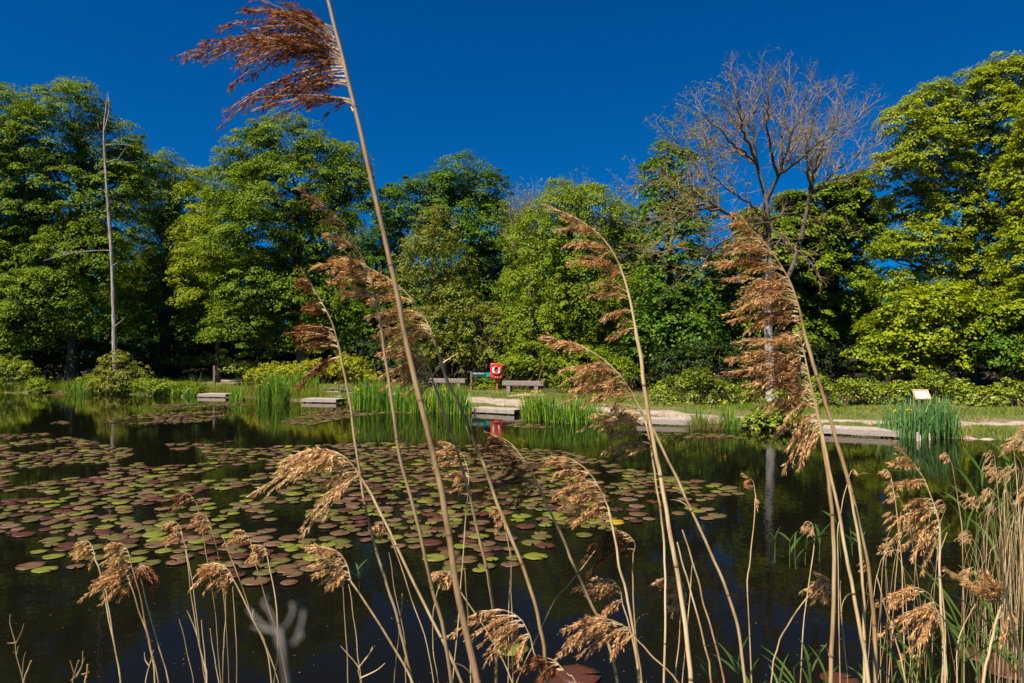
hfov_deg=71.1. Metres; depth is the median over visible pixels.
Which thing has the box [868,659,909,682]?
green reed shoot
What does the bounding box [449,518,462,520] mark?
lily pad
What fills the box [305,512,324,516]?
lily pad
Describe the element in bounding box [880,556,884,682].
dead stalk
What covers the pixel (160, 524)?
lily pad
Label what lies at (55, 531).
lily pad
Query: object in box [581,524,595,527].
lily pad
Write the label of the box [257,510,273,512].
lily pad
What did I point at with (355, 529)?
lily pad
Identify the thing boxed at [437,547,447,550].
lily pad
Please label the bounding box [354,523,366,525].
lily pad
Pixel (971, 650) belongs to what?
lily pad
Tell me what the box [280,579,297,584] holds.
lily pad
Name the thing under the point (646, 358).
understorey shrub
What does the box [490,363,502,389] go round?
lifebuoy station
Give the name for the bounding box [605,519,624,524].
lily pad
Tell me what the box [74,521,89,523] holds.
lily pad
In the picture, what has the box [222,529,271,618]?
reed
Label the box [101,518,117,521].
lily pad
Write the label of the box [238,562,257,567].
lily pad
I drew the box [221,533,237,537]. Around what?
lily pad
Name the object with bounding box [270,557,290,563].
lily pad
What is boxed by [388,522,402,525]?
lily pad
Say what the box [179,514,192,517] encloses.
lily pad
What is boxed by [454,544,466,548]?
lily pad
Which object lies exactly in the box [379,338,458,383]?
understorey shrub
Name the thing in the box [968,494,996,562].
green reed shoot
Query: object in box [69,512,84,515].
lily pad
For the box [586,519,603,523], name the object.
lily pad
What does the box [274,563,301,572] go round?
lily pad
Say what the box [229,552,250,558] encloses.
lily pad
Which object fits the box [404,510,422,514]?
lily pad
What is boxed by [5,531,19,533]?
lily pad
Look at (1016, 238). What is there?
sycamore tree
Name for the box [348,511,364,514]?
lily pad
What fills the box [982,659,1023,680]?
lily pad
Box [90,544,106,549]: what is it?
lily pad
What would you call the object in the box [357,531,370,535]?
lily pad
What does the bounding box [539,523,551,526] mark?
lily pad
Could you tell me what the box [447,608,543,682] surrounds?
reed
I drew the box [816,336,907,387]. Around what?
understorey shrub
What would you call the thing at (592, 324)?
woodland tree
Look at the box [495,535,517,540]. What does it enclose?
lily pad
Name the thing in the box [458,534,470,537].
lily pad
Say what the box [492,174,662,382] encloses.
broadleaf tree
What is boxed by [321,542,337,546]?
lily pad
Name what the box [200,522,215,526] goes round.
lily pad
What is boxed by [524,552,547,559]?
lily pad
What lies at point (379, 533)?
reed
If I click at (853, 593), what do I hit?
reed
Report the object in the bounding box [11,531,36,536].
lily pad
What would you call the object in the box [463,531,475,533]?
lily pad
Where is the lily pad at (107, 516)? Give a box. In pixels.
[98,514,117,518]
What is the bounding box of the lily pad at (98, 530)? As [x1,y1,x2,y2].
[93,528,109,532]
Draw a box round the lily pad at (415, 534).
[404,532,418,536]
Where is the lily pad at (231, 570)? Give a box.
[221,568,237,572]
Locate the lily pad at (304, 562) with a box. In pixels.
[295,560,311,565]
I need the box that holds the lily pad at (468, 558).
[457,555,477,562]
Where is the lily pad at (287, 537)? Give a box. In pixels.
[278,534,302,540]
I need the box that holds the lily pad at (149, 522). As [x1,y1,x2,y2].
[142,520,157,523]
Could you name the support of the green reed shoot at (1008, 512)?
in the pond water
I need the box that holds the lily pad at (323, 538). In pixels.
[319,536,336,540]
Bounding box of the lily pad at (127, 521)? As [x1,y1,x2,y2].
[115,519,135,524]
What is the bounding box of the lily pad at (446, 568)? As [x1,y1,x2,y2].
[442,564,466,571]
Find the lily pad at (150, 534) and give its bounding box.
[142,531,167,537]
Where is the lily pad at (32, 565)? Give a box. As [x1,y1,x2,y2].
[15,561,45,569]
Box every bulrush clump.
[875,391,939,438]
[916,390,962,438]
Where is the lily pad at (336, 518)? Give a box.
[330,516,350,520]
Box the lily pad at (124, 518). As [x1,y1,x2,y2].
[119,516,134,519]
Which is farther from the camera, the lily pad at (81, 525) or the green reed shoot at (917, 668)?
the lily pad at (81, 525)
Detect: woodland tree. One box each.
[0,225,44,353]
[31,243,175,361]
[118,245,233,366]
[154,233,291,370]
[242,239,372,367]
[305,237,420,358]
[341,254,466,355]
[385,267,527,370]
[446,224,580,370]
[513,236,634,365]
[561,246,691,365]
[615,261,731,366]
[674,268,809,373]
[749,273,870,371]
[810,276,912,368]
[845,289,957,358]
[911,309,1007,367]
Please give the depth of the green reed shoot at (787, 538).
7.46 m
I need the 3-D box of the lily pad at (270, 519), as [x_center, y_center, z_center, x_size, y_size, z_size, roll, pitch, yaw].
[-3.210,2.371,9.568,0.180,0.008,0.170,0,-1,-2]
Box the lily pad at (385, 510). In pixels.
[374,508,393,512]
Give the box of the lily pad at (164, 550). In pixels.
[155,548,172,552]
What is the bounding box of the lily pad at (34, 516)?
[22,515,45,518]
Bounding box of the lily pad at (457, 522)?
[450,521,462,524]
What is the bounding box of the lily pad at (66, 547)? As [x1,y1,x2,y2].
[53,545,74,550]
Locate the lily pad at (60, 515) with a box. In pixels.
[53,514,66,516]
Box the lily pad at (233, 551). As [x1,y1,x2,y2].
[227,548,246,553]
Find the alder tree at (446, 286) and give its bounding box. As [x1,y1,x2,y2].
[387,198,484,385]
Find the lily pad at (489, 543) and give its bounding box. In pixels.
[482,540,495,545]
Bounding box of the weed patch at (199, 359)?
[156,353,237,379]
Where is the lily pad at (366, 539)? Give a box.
[360,538,371,541]
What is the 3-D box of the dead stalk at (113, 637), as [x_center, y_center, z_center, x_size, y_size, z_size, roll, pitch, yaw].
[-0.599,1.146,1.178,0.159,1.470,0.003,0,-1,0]
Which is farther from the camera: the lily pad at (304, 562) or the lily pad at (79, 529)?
the lily pad at (79, 529)
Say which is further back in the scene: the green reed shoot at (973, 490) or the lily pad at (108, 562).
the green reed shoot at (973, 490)
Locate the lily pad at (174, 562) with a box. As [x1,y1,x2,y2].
[166,559,186,564]
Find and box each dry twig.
[7,614,25,681]
[23,660,31,682]
[70,652,88,682]
[84,664,87,682]
[144,650,153,682]
[342,646,384,682]
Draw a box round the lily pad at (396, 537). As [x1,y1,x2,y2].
[388,535,403,539]
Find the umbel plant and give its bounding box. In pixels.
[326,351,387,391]
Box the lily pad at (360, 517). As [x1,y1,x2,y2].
[350,515,365,519]
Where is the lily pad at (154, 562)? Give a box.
[138,559,161,565]
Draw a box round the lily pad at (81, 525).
[72,524,91,527]
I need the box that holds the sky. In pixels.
[0,0,1023,355]
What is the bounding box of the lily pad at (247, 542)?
[229,539,253,545]
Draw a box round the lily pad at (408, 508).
[399,506,417,510]
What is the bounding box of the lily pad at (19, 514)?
[8,513,25,515]
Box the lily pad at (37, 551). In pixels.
[31,550,47,553]
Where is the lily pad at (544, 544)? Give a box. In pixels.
[536,542,554,547]
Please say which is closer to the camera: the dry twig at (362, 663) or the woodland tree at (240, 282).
the dry twig at (362, 663)
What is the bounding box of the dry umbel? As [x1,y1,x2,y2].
[247,596,304,682]
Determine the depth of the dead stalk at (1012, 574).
4.52 m
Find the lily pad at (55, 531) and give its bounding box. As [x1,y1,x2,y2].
[49,530,64,532]
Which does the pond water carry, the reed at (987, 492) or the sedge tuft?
the sedge tuft
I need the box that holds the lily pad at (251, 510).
[245,508,264,511]
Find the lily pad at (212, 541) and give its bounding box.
[206,539,223,543]
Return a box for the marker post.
[213,366,215,392]
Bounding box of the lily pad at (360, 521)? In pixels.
[355,520,366,522]
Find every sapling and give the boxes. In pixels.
[568,166,591,382]
[590,185,654,378]
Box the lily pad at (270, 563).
[259,562,277,567]
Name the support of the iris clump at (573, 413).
in the pond water
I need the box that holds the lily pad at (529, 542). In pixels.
[521,540,542,545]
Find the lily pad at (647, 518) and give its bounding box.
[643,517,655,519]
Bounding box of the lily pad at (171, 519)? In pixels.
[158,517,180,521]
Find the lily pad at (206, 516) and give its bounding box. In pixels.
[193,515,211,517]
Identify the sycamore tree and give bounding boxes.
[0,75,164,384]
[0,82,82,366]
[110,147,234,377]
[185,107,377,373]
[336,197,417,370]
[365,149,523,370]
[705,171,902,376]
[857,50,1023,390]
[981,88,1023,378]
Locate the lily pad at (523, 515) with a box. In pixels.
[512,513,531,517]
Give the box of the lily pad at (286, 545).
[277,543,295,547]
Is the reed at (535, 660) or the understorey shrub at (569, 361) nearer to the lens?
the reed at (535, 660)
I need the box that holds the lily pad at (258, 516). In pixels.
[251,515,265,517]
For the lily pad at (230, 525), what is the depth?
9.22 m
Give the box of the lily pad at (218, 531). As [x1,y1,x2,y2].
[208,529,227,533]
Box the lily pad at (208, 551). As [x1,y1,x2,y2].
[198,549,216,553]
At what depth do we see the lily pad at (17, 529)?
9.04 m
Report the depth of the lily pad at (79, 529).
9.02 m
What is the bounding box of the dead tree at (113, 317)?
[44,92,133,387]
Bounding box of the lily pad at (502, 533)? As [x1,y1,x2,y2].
[497,531,507,534]
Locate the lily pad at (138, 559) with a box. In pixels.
[125,556,147,562]
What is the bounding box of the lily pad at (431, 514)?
[422,512,438,515]
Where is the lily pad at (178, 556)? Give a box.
[170,553,193,558]
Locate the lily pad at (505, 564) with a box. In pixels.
[501,561,519,566]
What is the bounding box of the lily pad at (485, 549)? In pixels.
[473,546,492,551]
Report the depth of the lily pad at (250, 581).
6.94 m
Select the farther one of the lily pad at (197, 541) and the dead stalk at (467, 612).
the lily pad at (197, 541)
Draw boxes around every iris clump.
[61,379,92,393]
[150,383,200,396]
[227,385,245,400]
[252,366,294,403]
[288,367,320,395]
[348,373,397,411]
[384,381,431,413]
[429,381,471,414]
[517,389,558,421]
[549,390,607,424]
[688,407,707,428]
[714,400,740,429]
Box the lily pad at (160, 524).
[154,521,175,526]
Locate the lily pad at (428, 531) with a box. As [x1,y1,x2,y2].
[422,530,436,533]
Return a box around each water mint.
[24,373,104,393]
[129,376,207,395]
[734,407,810,430]
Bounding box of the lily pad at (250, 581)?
[241,576,270,585]
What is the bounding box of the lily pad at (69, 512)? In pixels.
[62,511,79,514]
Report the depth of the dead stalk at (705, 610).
1.29 m
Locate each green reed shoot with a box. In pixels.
[350,559,367,587]
[694,655,715,682]
[710,633,751,682]
[729,654,766,682]
[762,647,820,682]
[768,527,779,562]
[768,655,787,682]
[777,531,799,566]
[778,639,829,682]
[794,531,804,568]
[799,524,829,564]
[808,645,840,682]
[815,523,830,561]
[823,511,840,557]
[844,511,865,554]
[849,665,866,682]
[850,531,865,562]
[866,613,944,682]
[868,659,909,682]
[888,633,950,682]
[902,563,993,682]
[913,605,950,682]
[920,629,941,682]
[931,525,950,562]
[940,615,1023,678]
[943,611,996,680]
[944,492,974,552]
[948,466,1005,540]
[948,561,997,635]
[962,439,993,506]
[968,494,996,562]
[969,617,1018,682]
[974,510,1010,572]
[976,629,1019,675]
[981,622,1023,682]
[982,511,998,577]
[986,440,1023,498]
[987,460,1014,545]
[989,476,1023,557]
[1001,625,1023,669]
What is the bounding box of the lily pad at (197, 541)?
[188,539,207,543]
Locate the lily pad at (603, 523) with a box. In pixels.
[597,522,613,525]
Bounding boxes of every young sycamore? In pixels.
[162,164,256,382]
[839,278,1019,387]
[961,289,1023,396]
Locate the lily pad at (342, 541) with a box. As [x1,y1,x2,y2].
[331,539,350,544]
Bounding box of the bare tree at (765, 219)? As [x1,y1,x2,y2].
[608,46,903,400]
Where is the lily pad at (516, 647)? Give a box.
[498,642,528,655]
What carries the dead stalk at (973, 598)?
in the pond water
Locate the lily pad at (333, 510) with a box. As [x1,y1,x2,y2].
[322,509,340,512]
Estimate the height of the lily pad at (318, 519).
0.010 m
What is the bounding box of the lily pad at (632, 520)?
[630,519,642,521]
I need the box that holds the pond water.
[0,393,1023,682]
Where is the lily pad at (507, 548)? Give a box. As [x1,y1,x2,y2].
[503,547,513,550]
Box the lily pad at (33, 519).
[21,518,39,521]
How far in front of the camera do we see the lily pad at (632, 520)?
9.48 m
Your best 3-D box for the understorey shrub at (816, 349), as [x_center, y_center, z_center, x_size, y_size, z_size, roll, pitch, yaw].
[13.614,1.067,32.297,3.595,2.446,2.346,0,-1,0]
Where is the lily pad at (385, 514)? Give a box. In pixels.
[378,513,392,516]
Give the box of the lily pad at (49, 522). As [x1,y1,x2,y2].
[40,520,60,524]
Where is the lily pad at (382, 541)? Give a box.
[375,539,389,542]
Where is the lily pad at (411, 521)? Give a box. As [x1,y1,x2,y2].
[407,519,420,522]
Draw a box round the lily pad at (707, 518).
[699,516,714,519]
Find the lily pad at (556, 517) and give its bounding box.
[549,515,567,519]
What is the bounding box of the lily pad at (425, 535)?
[422,533,432,536]
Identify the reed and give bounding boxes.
[70,541,121,682]
[78,568,155,682]
[88,541,158,682]
[131,565,169,682]
[161,521,205,682]
[168,492,221,682]
[169,0,480,682]
[185,512,228,682]
[187,563,271,682]
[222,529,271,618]
[244,544,277,682]
[247,444,462,682]
[282,264,412,682]
[296,185,452,682]
[300,543,413,682]
[361,265,548,682]
[368,522,434,682]
[375,324,497,682]
[427,571,512,682]
[429,440,469,681]
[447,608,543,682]
[465,431,618,682]
[489,506,513,682]
[511,655,575,682]
[528,455,639,682]
[538,331,746,682]
[542,204,693,682]
[554,614,678,682]
[570,576,640,682]
[576,403,666,682]
[579,527,642,682]
[652,576,687,682]
[702,210,877,682]
[720,327,835,682]
[740,472,759,682]
[770,571,831,682]
[799,521,814,682]
[821,435,870,682]
[837,469,856,682]
[848,486,865,682]
[857,560,868,607]
[875,583,946,682]
[877,469,904,670]
[877,512,894,635]
[877,543,911,681]
[877,603,945,682]
[878,519,918,678]
[882,492,925,677]
[883,538,918,606]
[884,438,943,682]
[932,499,945,651]
[939,452,964,682]
[941,566,1016,682]
[955,530,989,671]
[958,534,994,619]
[958,567,995,682]
[959,493,999,678]
[965,496,1009,682]
[977,493,1000,599]
[979,488,993,670]
[981,464,1014,664]
[982,472,999,633]
[984,450,1003,676]
[984,505,1023,608]
[994,469,1009,682]
[997,548,1023,682]
[998,445,1023,478]
[1004,435,1023,448]
[1005,464,1018,682]
[1010,562,1021,682]
[1012,492,1023,682]
[1015,426,1023,441]
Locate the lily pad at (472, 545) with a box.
[467,544,482,547]
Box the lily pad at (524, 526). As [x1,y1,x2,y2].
[516,523,535,528]
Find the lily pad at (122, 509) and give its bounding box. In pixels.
[115,507,133,510]
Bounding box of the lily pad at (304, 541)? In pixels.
[298,538,316,543]
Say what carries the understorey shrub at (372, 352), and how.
on the ground at (693, 410)
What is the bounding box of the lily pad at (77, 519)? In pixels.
[69,518,87,521]
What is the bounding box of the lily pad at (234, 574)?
[230,572,245,576]
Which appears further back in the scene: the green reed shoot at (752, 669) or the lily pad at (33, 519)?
the lily pad at (33, 519)
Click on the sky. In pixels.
(537, 89)
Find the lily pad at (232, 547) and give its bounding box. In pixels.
[217,545,239,549]
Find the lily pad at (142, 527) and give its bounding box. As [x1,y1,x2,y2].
[133,525,154,528]
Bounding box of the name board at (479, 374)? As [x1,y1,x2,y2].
[470,371,489,389]
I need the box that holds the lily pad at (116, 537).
[108,536,128,539]
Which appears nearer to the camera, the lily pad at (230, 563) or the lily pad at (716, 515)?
the lily pad at (230, 563)
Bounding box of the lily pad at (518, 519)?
[511,518,524,521]
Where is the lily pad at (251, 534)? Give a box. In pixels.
[241,532,260,536]
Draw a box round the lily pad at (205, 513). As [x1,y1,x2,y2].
[193,512,210,515]
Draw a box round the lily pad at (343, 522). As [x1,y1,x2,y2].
[340,521,353,523]
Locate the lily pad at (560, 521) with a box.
[556,520,570,523]
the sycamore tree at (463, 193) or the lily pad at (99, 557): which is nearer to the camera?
the lily pad at (99, 557)
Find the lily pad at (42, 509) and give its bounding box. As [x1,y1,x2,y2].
[30,507,52,511]
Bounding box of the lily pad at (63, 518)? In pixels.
[51,516,70,519]
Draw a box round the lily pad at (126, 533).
[119,532,136,535]
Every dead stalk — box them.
[104,589,120,682]
[179,619,193,682]
[185,549,207,682]
[187,610,206,682]
[201,620,205,675]
[210,628,219,682]
[222,586,225,682]
[223,537,278,682]
[232,586,236,682]
[343,589,347,682]
[348,584,361,682]
[389,553,405,682]
[394,594,402,682]
[432,548,447,682]
[464,568,470,682]
[508,556,510,682]
[516,551,594,682]
[677,542,711,682]
[682,530,724,682]
[682,568,691,682]
[840,581,848,682]
[868,550,891,660]
[876,576,906,682]
[877,547,891,672]
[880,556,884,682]
[888,512,900,682]
[912,540,920,682]
[916,532,947,682]
[930,559,955,674]
[941,581,947,682]
[956,543,971,682]
[956,604,975,682]
[958,529,978,673]
[960,524,982,647]
[960,566,977,682]
[970,554,979,670]
[976,494,994,646]
[982,544,996,676]
[997,485,1023,682]
[998,473,1014,669]
[998,522,1013,682]
[999,517,1007,680]
[1000,467,1019,677]
[1000,514,1022,656]
[1002,478,1014,621]
[1002,503,1023,682]
[1002,505,1011,682]
[1003,515,1018,644]
[1004,490,1008,669]
[1006,489,1023,682]
[1007,438,1023,595]
[1007,482,1023,618]
[1011,492,1023,597]
[1013,470,1022,614]
[1021,533,1023,682]
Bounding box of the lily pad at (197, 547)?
[188,546,204,549]
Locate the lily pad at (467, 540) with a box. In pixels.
[459,538,476,543]
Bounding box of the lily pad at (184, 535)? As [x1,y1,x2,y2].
[171,533,192,538]
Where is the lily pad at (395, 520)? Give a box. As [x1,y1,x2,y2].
[387,518,401,521]
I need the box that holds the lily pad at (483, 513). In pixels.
[475,511,489,515]
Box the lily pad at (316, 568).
[299,564,324,571]
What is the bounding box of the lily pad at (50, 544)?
[44,542,59,546]
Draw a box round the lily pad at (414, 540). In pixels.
[405,538,419,542]
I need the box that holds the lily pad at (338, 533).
[330,530,350,535]
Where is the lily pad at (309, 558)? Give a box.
[303,553,330,560]
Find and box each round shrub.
[494,334,584,389]
[541,338,640,392]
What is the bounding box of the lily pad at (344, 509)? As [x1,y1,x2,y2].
[338,508,354,511]
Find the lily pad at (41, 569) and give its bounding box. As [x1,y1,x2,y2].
[31,566,58,572]
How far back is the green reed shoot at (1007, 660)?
1.49 m
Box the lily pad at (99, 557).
[88,555,107,560]
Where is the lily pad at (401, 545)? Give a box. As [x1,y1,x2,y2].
[391,544,405,547]
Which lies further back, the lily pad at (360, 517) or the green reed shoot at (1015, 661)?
the lily pad at (360, 517)
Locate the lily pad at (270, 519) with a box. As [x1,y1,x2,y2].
[265,518,278,520]
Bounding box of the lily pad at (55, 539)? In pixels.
[39,536,65,543]
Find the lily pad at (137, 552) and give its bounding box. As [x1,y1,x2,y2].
[131,549,149,554]
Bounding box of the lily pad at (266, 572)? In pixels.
[253,568,276,574]
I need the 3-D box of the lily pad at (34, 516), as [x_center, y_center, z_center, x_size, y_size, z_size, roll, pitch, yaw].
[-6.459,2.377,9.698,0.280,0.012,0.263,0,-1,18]
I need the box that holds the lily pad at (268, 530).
[257,528,276,532]
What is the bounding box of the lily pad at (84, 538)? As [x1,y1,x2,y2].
[77,535,96,540]
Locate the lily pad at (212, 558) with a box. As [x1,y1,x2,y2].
[207,556,222,560]
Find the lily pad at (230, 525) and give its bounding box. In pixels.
[219,523,240,527]
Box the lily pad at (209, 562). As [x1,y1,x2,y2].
[204,561,225,565]
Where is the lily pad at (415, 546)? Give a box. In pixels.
[408,544,420,548]
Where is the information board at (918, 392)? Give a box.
[912,389,930,416]
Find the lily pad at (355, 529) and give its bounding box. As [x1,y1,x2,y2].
[347,528,360,531]
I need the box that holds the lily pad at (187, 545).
[180,544,194,547]
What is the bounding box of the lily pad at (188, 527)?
[177,524,197,529]
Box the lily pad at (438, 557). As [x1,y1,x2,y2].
[422,553,448,560]
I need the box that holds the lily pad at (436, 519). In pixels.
[427,518,442,521]
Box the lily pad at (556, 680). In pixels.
[536,672,566,682]
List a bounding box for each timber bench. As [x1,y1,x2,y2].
[429,378,467,389]
[502,381,545,392]
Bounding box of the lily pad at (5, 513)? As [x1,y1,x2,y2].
[0,512,11,515]
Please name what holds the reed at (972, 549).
in the pond water
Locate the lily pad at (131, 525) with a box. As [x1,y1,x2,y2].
[120,523,142,527]
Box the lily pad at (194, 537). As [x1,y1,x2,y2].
[181,535,200,540]
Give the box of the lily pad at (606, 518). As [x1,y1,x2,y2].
[597,515,617,519]
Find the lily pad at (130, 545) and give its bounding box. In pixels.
[118,544,137,548]
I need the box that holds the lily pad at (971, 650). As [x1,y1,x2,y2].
[955,646,997,660]
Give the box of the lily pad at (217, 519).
[211,518,226,520]
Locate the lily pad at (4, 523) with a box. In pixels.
[0,521,14,524]
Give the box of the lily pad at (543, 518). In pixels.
[536,517,550,520]
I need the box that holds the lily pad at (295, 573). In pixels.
[283,570,303,576]
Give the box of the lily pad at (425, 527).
[410,525,431,530]
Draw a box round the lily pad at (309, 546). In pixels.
[301,543,320,548]
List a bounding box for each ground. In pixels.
[0,356,1023,439]
[508,393,542,395]
[957,436,992,439]
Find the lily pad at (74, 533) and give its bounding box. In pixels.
[68,531,85,535]
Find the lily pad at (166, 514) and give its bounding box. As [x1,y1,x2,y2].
[156,512,175,516]
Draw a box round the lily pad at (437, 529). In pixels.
[431,526,444,530]
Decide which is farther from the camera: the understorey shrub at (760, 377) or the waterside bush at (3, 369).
the waterside bush at (3, 369)
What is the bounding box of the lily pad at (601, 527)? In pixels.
[598,526,616,529]
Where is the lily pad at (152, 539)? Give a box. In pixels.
[146,537,164,541]
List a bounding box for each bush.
[0,353,46,389]
[75,349,154,393]
[218,359,265,385]
[243,360,303,382]
[285,358,339,390]
[647,365,766,405]
[769,374,907,405]
[870,365,976,404]
[954,377,1023,406]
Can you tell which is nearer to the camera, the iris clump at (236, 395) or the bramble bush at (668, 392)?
the bramble bush at (668, 392)
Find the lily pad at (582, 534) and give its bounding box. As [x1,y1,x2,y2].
[576,532,592,536]
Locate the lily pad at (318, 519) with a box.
[314,518,327,521]
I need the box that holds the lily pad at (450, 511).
[437,509,455,513]
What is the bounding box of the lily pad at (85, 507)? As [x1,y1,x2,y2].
[73,505,95,509]
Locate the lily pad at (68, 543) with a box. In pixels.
[57,542,76,546]
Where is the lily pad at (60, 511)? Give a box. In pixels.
[50,509,71,512]
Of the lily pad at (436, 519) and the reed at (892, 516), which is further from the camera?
the lily pad at (436, 519)
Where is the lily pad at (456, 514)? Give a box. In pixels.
[448,513,463,516]
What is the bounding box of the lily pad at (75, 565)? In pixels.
[66,564,85,568]
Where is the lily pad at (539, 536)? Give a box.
[532,534,551,539]
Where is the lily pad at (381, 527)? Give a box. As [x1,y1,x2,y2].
[367,526,385,530]
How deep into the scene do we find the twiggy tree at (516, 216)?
43.05 m
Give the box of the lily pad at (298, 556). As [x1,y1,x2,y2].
[292,553,307,558]
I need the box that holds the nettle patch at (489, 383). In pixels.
[470,377,506,389]
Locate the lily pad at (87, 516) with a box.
[82,515,98,517]
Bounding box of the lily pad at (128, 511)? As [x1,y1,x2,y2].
[117,510,133,512]
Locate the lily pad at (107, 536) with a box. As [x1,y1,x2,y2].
[98,533,119,538]
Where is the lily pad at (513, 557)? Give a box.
[506,555,523,559]
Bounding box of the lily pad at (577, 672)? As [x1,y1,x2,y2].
[557,664,600,682]
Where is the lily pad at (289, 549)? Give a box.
[285,547,298,551]
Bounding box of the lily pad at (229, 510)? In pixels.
[220,508,238,512]
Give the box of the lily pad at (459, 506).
[451,504,470,507]
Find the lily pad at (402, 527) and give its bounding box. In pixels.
[394,526,407,529]
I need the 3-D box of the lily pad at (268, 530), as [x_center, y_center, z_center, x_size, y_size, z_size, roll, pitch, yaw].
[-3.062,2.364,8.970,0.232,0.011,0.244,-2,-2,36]
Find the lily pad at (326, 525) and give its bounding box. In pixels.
[318,523,337,527]
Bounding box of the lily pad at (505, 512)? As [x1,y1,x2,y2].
[497,510,513,514]
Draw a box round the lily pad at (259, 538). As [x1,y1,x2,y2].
[250,535,273,541]
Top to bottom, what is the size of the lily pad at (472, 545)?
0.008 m
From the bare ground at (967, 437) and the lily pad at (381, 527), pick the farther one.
the bare ground at (967, 437)
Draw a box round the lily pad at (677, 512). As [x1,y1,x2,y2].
[672,511,684,514]
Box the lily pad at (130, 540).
[115,538,139,543]
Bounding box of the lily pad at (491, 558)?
[486,557,498,560]
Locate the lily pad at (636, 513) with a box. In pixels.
[629,512,647,515]
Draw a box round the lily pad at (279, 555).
[270,553,289,557]
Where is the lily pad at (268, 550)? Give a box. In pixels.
[263,549,273,552]
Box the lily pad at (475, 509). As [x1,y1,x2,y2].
[463,508,478,511]
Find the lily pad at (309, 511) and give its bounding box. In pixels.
[305,508,325,512]
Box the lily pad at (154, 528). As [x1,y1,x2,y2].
[145,527,164,531]
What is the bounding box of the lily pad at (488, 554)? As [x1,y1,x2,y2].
[479,552,494,556]
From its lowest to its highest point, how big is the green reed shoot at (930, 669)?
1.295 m
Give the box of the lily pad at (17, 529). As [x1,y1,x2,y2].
[11,527,25,530]
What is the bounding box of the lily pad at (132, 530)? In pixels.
[123,529,140,531]
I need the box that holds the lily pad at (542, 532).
[534,531,547,533]
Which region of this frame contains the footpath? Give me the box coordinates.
[168,374,1023,426]
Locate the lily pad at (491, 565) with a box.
[477,563,495,568]
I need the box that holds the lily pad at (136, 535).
[129,533,142,537]
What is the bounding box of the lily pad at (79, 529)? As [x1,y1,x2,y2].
[71,527,88,531]
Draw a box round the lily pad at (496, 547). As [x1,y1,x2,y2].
[490,546,502,549]
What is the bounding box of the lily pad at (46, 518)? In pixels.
[39,516,54,519]
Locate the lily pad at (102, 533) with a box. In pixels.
[96,530,114,534]
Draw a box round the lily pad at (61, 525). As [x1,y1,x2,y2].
[51,523,73,528]
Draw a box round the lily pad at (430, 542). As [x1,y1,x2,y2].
[419,539,442,545]
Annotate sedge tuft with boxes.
[680,411,731,430]
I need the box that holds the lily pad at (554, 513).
[542,511,563,515]
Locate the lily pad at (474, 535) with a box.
[468,533,488,538]
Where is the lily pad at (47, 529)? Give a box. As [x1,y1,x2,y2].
[38,527,55,530]
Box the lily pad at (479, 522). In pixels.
[469,520,489,524]
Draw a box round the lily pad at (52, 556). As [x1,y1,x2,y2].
[42,553,65,558]
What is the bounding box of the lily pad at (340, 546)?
[335,544,352,548]
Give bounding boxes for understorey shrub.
[0,335,58,380]
[18,334,102,380]
[53,336,156,380]
[102,336,193,375]
[145,332,238,377]
[204,327,281,373]
[246,326,331,381]
[289,332,374,380]
[333,332,412,384]
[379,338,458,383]
[423,338,501,385]
[474,330,551,381]
[521,333,594,382]
[567,330,650,380]
[598,336,678,388]
[647,340,723,391]
[693,337,763,389]
[727,342,810,391]
[780,338,855,390]
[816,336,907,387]
[858,338,939,383]
[911,337,984,382]
[951,342,1022,386]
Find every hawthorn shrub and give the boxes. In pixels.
[378,294,490,386]
[453,300,534,386]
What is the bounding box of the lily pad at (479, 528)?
[469,526,485,530]
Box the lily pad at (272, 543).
[263,541,283,546]
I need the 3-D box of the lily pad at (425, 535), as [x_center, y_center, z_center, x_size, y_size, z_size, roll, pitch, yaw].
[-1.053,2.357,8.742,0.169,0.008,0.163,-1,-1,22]
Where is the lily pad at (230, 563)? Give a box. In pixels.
[222,560,242,566]
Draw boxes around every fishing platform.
[197,393,230,397]
[301,397,346,402]
[470,406,524,414]
[637,417,700,424]
[822,425,898,437]
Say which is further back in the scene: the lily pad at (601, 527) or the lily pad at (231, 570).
the lily pad at (601, 527)
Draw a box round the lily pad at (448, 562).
[443,560,461,564]
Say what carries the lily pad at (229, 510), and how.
on the pond water
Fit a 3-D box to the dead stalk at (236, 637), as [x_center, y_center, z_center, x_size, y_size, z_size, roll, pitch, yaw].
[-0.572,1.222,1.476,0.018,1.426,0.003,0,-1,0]
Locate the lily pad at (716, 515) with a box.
[708,513,726,517]
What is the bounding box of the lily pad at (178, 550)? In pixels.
[173,548,188,552]
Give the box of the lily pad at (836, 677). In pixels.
[820,671,859,682]
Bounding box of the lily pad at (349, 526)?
[340,524,356,528]
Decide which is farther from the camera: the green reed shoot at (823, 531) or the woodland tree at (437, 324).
the woodland tree at (437, 324)
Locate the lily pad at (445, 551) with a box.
[440,550,459,554]
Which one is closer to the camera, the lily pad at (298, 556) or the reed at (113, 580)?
the reed at (113, 580)
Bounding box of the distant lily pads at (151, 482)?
[0,393,744,514]
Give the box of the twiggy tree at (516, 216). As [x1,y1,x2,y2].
[488,177,553,366]
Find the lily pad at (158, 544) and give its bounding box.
[143,541,168,547]
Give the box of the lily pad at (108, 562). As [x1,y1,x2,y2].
[103,557,128,563]
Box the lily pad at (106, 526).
[95,525,114,528]
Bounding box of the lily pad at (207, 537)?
[200,534,220,539]
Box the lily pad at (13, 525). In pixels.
[0,523,21,528]
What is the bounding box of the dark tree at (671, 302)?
[612,139,730,388]
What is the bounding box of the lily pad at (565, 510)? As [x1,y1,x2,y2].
[558,508,575,512]
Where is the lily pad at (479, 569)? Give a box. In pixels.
[472,567,485,571]

